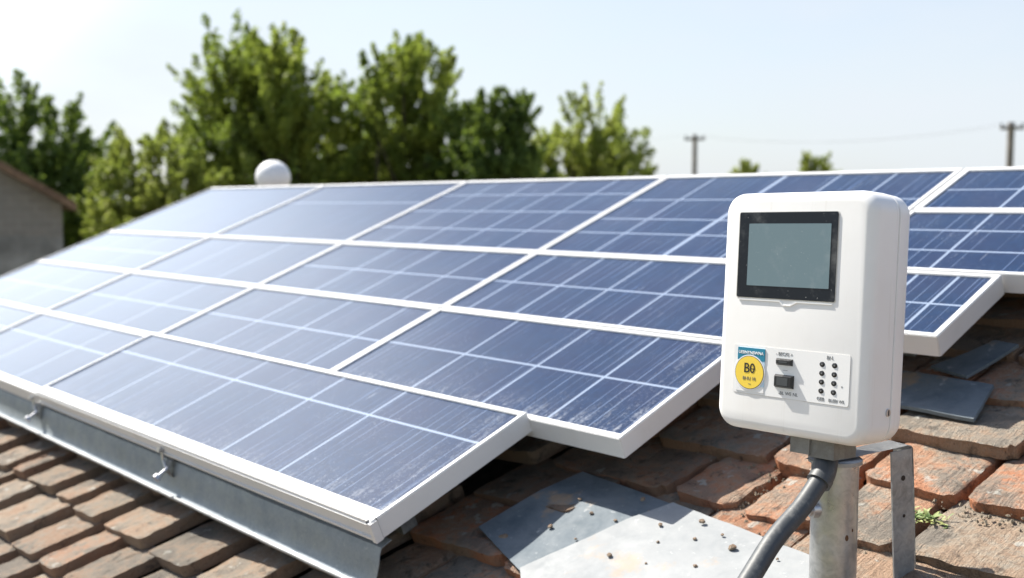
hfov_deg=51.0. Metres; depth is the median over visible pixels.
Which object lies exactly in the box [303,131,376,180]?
tree
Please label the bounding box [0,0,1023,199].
sky
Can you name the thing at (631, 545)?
metal sheet
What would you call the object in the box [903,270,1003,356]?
solar panel
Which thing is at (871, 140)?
overhead wire
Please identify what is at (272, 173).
roof vent
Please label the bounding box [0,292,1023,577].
roof
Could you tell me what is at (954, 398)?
slate
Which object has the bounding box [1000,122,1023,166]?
utility pole
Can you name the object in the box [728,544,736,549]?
pebble
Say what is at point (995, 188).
solar panel
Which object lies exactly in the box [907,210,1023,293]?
solar panel
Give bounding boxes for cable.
[738,457,837,577]
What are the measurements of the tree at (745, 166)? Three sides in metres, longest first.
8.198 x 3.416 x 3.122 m
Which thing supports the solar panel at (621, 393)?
on the mounting rail at (408, 525)
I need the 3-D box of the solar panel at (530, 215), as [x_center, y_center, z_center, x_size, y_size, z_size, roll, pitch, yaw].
[-0.047,-0.271,3.993,0.672,0.045,1.105,-31,23,-36]
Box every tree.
[0,68,134,249]
[68,116,232,238]
[166,8,388,196]
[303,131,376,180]
[321,29,472,183]
[423,84,559,181]
[525,81,658,178]
[728,158,766,173]
[798,150,841,171]
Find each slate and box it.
[900,370,993,421]
[931,340,1018,378]
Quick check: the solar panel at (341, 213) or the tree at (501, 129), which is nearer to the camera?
the solar panel at (341, 213)
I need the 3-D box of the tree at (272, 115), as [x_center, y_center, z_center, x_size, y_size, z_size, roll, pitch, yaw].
[-5.159,-1.479,23.969,5.259,9.403,5.269,0,5,0]
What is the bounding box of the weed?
[915,506,953,527]
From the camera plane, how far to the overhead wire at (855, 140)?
43.75 m
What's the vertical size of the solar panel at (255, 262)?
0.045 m
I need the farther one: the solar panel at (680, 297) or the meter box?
the solar panel at (680, 297)
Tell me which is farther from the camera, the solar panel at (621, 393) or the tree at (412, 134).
the tree at (412, 134)
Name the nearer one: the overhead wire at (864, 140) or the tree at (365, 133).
the tree at (365, 133)
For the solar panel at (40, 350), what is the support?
on the mounting rail
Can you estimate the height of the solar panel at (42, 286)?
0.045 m
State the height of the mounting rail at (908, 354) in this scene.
0.116 m
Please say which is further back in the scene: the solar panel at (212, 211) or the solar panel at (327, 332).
the solar panel at (212, 211)
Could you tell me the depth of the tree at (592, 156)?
26.34 m
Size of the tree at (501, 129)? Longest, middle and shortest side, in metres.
7.629 x 3.414 x 3.170 m
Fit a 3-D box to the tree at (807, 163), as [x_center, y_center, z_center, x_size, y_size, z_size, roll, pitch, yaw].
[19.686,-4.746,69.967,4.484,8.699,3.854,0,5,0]
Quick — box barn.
[0,161,76,275]
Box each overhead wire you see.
[686,123,1000,141]
[696,124,1003,141]
[706,123,1019,141]
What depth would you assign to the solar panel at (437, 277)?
3.60 m
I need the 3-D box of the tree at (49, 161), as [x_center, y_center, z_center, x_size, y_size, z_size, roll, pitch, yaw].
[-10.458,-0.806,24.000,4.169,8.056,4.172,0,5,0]
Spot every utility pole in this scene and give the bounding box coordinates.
[685,134,704,174]
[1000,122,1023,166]
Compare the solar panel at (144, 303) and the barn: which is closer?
the solar panel at (144, 303)
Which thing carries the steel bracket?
attached to the mounting pole at (833, 515)
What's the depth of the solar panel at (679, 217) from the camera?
3.27 m
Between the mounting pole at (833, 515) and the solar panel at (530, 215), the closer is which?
the mounting pole at (833, 515)
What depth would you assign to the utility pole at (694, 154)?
51.55 m
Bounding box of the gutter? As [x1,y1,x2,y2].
[0,388,390,577]
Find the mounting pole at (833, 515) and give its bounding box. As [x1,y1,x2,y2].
[808,456,862,577]
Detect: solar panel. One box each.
[0,261,130,311]
[0,302,41,330]
[0,312,146,405]
[35,332,531,543]
[39,231,210,271]
[45,272,254,334]
[110,185,323,235]
[134,236,341,286]
[161,286,439,370]
[213,181,466,242]
[258,243,535,307]
[333,308,721,457]
[345,176,667,252]
[443,252,725,340]
[539,168,962,260]
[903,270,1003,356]
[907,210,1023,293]
[913,166,1023,210]
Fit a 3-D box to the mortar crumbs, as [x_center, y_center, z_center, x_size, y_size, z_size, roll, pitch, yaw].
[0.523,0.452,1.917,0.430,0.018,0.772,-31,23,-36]
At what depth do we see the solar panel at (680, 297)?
2.87 m
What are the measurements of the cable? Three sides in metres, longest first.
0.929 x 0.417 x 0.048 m
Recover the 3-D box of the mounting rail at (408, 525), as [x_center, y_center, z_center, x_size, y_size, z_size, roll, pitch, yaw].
[0.324,0.127,2.790,1.850,0.117,0.041,-31,23,-36]
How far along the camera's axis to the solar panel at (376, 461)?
2.56 m
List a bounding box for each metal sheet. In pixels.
[478,471,668,570]
[520,502,808,577]
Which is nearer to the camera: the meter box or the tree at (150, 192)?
the meter box
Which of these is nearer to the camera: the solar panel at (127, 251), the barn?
the solar panel at (127, 251)
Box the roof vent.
[255,160,290,185]
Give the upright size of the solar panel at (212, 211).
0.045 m
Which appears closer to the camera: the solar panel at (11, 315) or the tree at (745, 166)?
the solar panel at (11, 315)
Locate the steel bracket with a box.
[806,440,915,577]
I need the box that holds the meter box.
[719,191,909,460]
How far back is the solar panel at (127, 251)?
5.36 m
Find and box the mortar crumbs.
[697,452,1023,556]
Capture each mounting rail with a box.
[396,516,417,533]
[903,353,916,355]
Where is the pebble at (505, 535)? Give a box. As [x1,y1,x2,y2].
[498,533,507,537]

